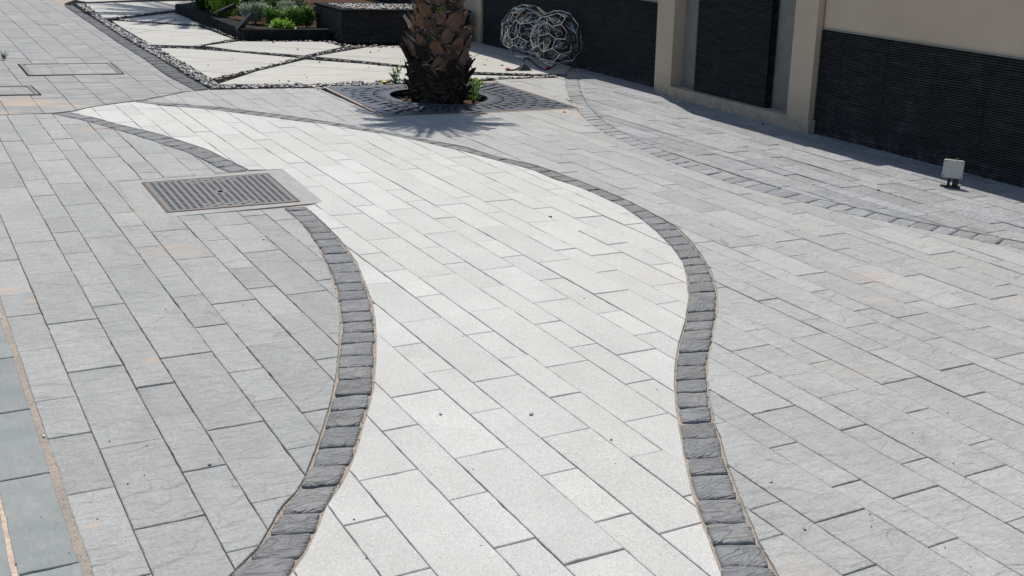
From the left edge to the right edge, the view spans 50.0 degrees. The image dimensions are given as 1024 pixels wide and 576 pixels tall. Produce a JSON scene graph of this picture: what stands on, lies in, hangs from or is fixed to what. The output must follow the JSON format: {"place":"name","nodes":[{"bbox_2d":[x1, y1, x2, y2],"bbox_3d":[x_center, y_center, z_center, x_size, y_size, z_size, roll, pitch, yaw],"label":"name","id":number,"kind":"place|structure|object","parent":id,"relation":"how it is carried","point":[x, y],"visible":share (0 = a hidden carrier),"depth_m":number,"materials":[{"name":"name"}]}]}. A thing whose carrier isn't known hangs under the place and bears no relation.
{"place":"outdoors","nodes":[
{"label":"outdoors","id":0,"kind":"place"},
{"bbox_2d":[0,0,192,114],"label":"weathered paving","id":1,"kind":"structure","parent":0,"point":[41,31],"depth_m":14.56,"materials":[{"name":"stone"}]},
{"bbox_2d":[0,49,8,59],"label":"grass tuft","id":2,"kind":"object","parent":1,"relation":"on","point":[2,56],"visible":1,"depth_m":14.41,"materials":[{"name":"green plant"}]},
{"bbox_2d":[0,85,40,95],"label":"access cover","id":3,"kind":"object","parent":1,"relation":"in","point":[22,90],"visible":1,"depth_m":12.20,"materials":[{"name":"metal"}]},
{"bbox_2d":[18,63,123,75],"bbox_3d":[-5.598,-2.779,13.963,1.155,0.020,1.069,-7,21,-28],"label":"access cover","id":4,"kind":"object","parent":1,"relation":"in","point":[43,69],"visible":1,"depth_m":13.92,"materials":[{"name":"metal"}]},
{"bbox_2d":[64,5,207,90],"bbox_3d":[-6.293,-3.986,17.479,0.232,0.041,10.948,-7,21,-28],"label":"dark sett strip","id":5,"kind":"object","parent":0,"point":[168,70],"visible":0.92,"depth_m":15.53,"materials":[{"name":"grey stone"}]},
{"bbox_2d":[55,113,246,172],"bbox_3d":[-3.359,-1.380,10.204,3.164,0.039,0.336,19,24,39],"label":"sett band","id":6,"kind":"object","parent":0,"point":[217,161],"visible":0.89,"depth_m":10.02,"materials":[{"name":"grey stone"}]},
{"bbox_2d":[0,114,339,575],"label":"grey paving","id":7,"kind":"structure","parent":0,"point":[209,275],"depth_m":5.48,"materials":[{"name":"stone"}]},
{"bbox_2d":[118,169,321,218],"bbox_3d":[-2.250,-0.725,8.452,1.421,0.043,1.242,-7,21,-28],"label":"drain grate","id":8,"kind":"object","parent":7,"relation":"in","point":[210,194],"visible":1,"depth_m":8.38,"materials":[{"name":"metal"}]},
{"bbox_2d":[232,207,374,575],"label":"sett band","id":9,"kind":"object","parent":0,"point":[275,554],"visible":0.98,"depth_m":4.80,"materials":[{"name":"grey stone"}]},
{"bbox_2d":[64,0,566,89],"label":"pebble bed","id":10,"kind":"object","parent":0,"point":[74,2],"visible":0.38,"depth_m":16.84,"materials":[{"name":"grey gravel"}]},
{"bbox_2d":[175,4,330,40],"bbox_3d":[-3.984,-4.968,20.538,3.470,0.230,4.650,-7,21,-28],"label":"planter","id":11,"kind":"object","parent":10,"relation":"on","point":[251,31],"visible":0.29,"depth_m":18.50,"materials":[{"name":"black stone"}]},
{"bbox_2d":[187,0,214,11],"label":"shrub","id":12,"kind":"object","parent":11,"relation":"on","point":[201,4],"visible":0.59,"depth_m":20.71,"materials":[{"name":"green plant"}]},
{"bbox_2d":[205,0,240,17],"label":"shrub","id":13,"kind":"object","parent":11,"relation":"on","point":[218,4],"visible":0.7,"depth_m":19.83,"materials":[{"name":"green plant"}]},
{"bbox_2d":[216,3,235,16],"bbox_3d":[-5.074,-4.875,19.500,0.340,0.340,0.090,-10,23,-35],"label":"spotlight","id":14,"kind":"object","parent":11,"relation":"on","point":[226,9],"visible":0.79,"depth_m":19.45,"materials":[{"name":"black metal"}]},
{"bbox_2d":[235,13,253,31],"bbox_3d":[-4.380,-4.309,18.006,0.306,0.391,0.090,-12,24,-38],"label":"spotlight","id":15,"kind":"object","parent":11,"relation":"on","point":[245,21],"visible":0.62,"depth_m":17.96,"materials":[{"name":"black metal"}]},
{"bbox_2d":[235,0,269,12],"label":"shrub","id":16,"kind":"object","parent":11,"relation":"on","point":[246,1],"visible":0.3,"depth_m":20.76,"materials":[{"name":"green plant"}]},
{"bbox_2d":[239,0,268,23],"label":"shrub","id":17,"kind":"object","parent":11,"relation":"on","point":[255,10],"visible":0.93,"depth_m":19.22,"materials":[{"name":"green plant"}]},
{"bbox_2d":[261,5,286,25],"bbox_3d":[-4.168,-4.768,19.225,0.491,0.371,0.506,20,25,40],"label":"shrub","id":18,"kind":"object","parent":11,"relation":"on","point":[270,14],"visible":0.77,"depth_m":19.13,"materials":[{"name":"green plant"}]},
{"bbox_2d":[266,18,296,28],"bbox_3d":[-3.888,-4.430,18.440,0.483,0.264,0.691,-7,21,-28],"label":"shrub","id":19,"kind":"object","parent":11,"relation":"on","point":[281,23],"visible":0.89,"depth_m":18.32,"materials":[{"name":"green plant"}]},
{"bbox_2d":[275,0,298,18],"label":"shrub","id":20,"kind":"object","parent":11,"relation":"on","point":[285,3],"visible":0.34,"depth_m":19.75,"materials":[{"name":"green plant"}]},
{"bbox_2d":[261,0,312,8],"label":"shrub","id":21,"kind":"object","parent":11,"relation":"on","point":[273,3],"visible":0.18,"depth_m":20.14,"materials":[{"name":"green plant"}]},
{"bbox_2d":[278,5,308,27],"bbox_3d":[-3.768,-4.729,19.063,0.565,0.444,0.507,-7,21,-28],"label":"shrub","id":22,"kind":"object","parent":11,"relation":"on","point":[292,12],"visible":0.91,"depth_m":19.01,"materials":[{"name":"green plant"}]},
{"bbox_2d":[297,5,316,27],"bbox_3d":[-3.563,-4.739,19.152,0.460,0.426,0.352,-7,21,-28],"label":"shrub","id":23,"kind":"object","parent":11,"relation":"on","point":[309,18],"visible":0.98,"depth_m":19.12,"materials":[{"name":"green plant"}]},
{"bbox_2d":[266,0,388,16],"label":"planter","id":24,"kind":"object","parent":10,"relation":"on","point":[311,4],"visible":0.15,"depth_m":22.38,"materials":[{"name":"stone"}]},
{"bbox_2d":[389,66,401,81],"bbox_3d":[-1.519,-2.756,14.300,0.215,0.270,0.195,-7,21,-28],"label":"weed","id":25,"kind":"object","parent":10,"relation":"on","point":[395,76],"visible":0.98,"depth_m":14.28,"materials":[{"name":"green plant"}]},
{"bbox_2d":[79,0,571,84],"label":"cream paving","id":26,"kind":"structure","parent":0,"point":[180,35],"depth_m":16.69,"materials":[{"name":"stone"}]},
{"bbox_2d":[133,16,505,72],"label":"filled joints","id":27,"kind":"object","parent":26,"relation":"on","point":[278,46],"visible":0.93,"depth_m":16.65,"materials":[{"name":"gravel"}]},
{"bbox_2d":[106,18,545,82],"bbox_3d":[-3.260,-3.961,17.837,4.983,0.020,8.211,-7,21,-28],"label":"grit","id":28,"kind":"object","parent":26,"relation":"on","point":[336,67],"visible":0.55,"depth_m":16.07,"materials":[{"name":"grey gravel"}]},
{"bbox_2d":[516,64,531,70],"bbox_3d":[0.171,-3.253,16.158,0.220,0.098,0.160,-7,21,-28],"label":"cone base","id":29,"kind":"object","parent":26,"relation":"on","point":[523,67],"visible":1,"depth_m":16.12,"materials":[{"name":"metal"}]},
{"bbox_2d":[501,4,552,58],"bbox_3d":[0.237,-4.047,17.335,0.840,0.826,0.841,-7,21,-28],"label":"wire globe","id":30,"kind":"object","parent":26,"relation":"on","point":[517,33],"visible":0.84,"depth_m":17.21,"materials":[{"name":"metal"}]},
{"bbox_2d":[505,57,554,70],"bbox_3d":[0.314,-3.322,16.378,0.531,0.114,1.048,9,19,16],"label":"power cable","id":31,"kind":"object","parent":26,"relation":"on","point":[546,68],"visible":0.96,"depth_m":16.39,"materials":[{"name":"black rubber"}]},
{"bbox_2d":[530,10,582,65],"bbox_3d":[0.697,-3.794,16.707,0.805,0.835,0.827,-7,21,-28],"label":"wire globe","id":32,"kind":"object","parent":26,"relation":"on","point":[547,32],"visible":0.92,"depth_m":16.55,"materials":[{"name":"metal"}]},
{"bbox_2d":[69,102,720,575],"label":"white paving","id":33,"kind":"structure","parent":0,"point":[503,306],"depth_m":5.50,"materials":[{"name":"stone"}]},
{"bbox_2d":[352,88,553,113],"bbox_3d":[-0.800,-2.249,13.427,2.700,0.068,2.450,-7,21,-28],"label":"tree pit","id":34,"kind":"object","parent":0,"point":[401,95],"visible":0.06,"depth_m":13.83,"materials":[{"name":"soil"}]},
{"bbox_2d":[399,0,475,103],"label":"palm tree","id":35,"kind":"object","parent":34,"relation":"on","point":[435,49],"visible":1,"depth_m":13.03,"materials":[{"name":"brown plant"}]},
{"bbox_2d":[323,82,587,116],"bbox_3d":[-0.747,-2.305,13.417,2.664,0.054,2.183,-7,21,-28],"label":"tree grate","id":36,"kind":"object","parent":34,"relation":"on","point":[513,95],"visible":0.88,"depth_m":13.11,"materials":[{"name":"metal"}]},
{"bbox_2d":[467,77,485,102],"bbox_3d":[-0.468,-2.434,13.489,0.309,0.345,0.187,-7,21,-28],"label":"weed","id":37,"kind":"object","parent":34,"relation":"on","point":[476,89],"visible":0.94,"depth_m":13.49,"materials":[{"name":"green plant"}]},
{"bbox_2d":[137,100,775,575],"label":"sett band","id":38,"kind":"object","parent":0,"point":[729,532],"visible":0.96,"depth_m":5.17,"materials":[{"name":"grey stone"}]},
{"bbox_2d":[0,0,1004,575],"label":"joint sand","id":39,"kind":"structure","parent":0,"point":[572,72],"depth_m":5.01,"materials":[{"name":"beige sand"}]},
{"bbox_2d":[0,498,18,575],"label":"edging mortar","id":40,"kind":"object","parent":39,"relation":"on","point":[12,565],"depth_m":3.73,"materials":[{"name":"beige concrete"}]},
{"bbox_2d":[0,321,83,575],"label":"blue slate edging","id":41,"kind":"object","parent":39,"relation":"on","point":[41,544],"visible":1,"depth_m":4.03,"materials":[{"name":"stone"}]},
{"bbox_2d":[0,300,92,575],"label":"sand strip","id":42,"kind":"object","parent":39,"relation":"on","point":[77,544],"visible":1,"depth_m":4.28,"materials":[{"name":"beige sand"}]},
{"bbox_2d":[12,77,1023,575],"bbox_3d":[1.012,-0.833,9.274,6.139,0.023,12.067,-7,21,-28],"label":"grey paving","id":43,"kind":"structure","parent":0,"point":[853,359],"depth_m":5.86,"materials":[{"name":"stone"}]},
{"bbox_2d":[566,77,1023,249],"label":"sett band","id":44,"kind":"object","parent":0,"point":[575,94],"visible":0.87,"depth_m":9.65,"materials":[{"name":"stone"}]},
{"bbox_2d":[576,68,1023,242],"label":"slate paving","id":45,"kind":"structure","parent":0,"point":[840,172],"depth_m":10.71,"materials":[{"name":"grey stone"}]},
{"bbox_2d":[940,158,964,188],"bbox_3d":[3.989,-1.041,9.950,0.179,0.272,0.061,10,20,21],"label":"floodlight","id":46,"kind":"object","parent":45,"relation":"on","point":[953,169],"visible":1,"depth_m":9.93,"materials":[{"name":"grey metal"}]},
{"label":"ground","id":47,"kind":"structure","parent":0,"visible":0},
{"bbox_2d":[314,2,470,42],"bbox_3d":[-2.106,-4.544,19.367,2.430,0.868,1.330,-7,21,-28],"label":"tall planter","id":48,"kind":"object","parent":47,"relation":"on","point":[365,22],"visible":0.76,"depth_m":18.58,"materials":[{"name":"black stone"}]},
{"bbox_2d":[380,0,415,3],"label":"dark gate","id":49,"kind":"structure","parent":47,"relation":"on","point":[401,1],"depth_m":23.32,"materials":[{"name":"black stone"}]},
{"bbox_2d":[463,0,482,42],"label":"gate column","id":50,"kind":"structure","parent":47,"relation":"on","point":[474,7],"depth_m":19.45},
{"bbox_2d":[482,0,1023,187],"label":"boundary wall","id":51,"kind":"structure","parent":47,"relation":"on","point":[936,82],"depth_m":11.92,"materials":[{"name":"black stone"}]}
]}

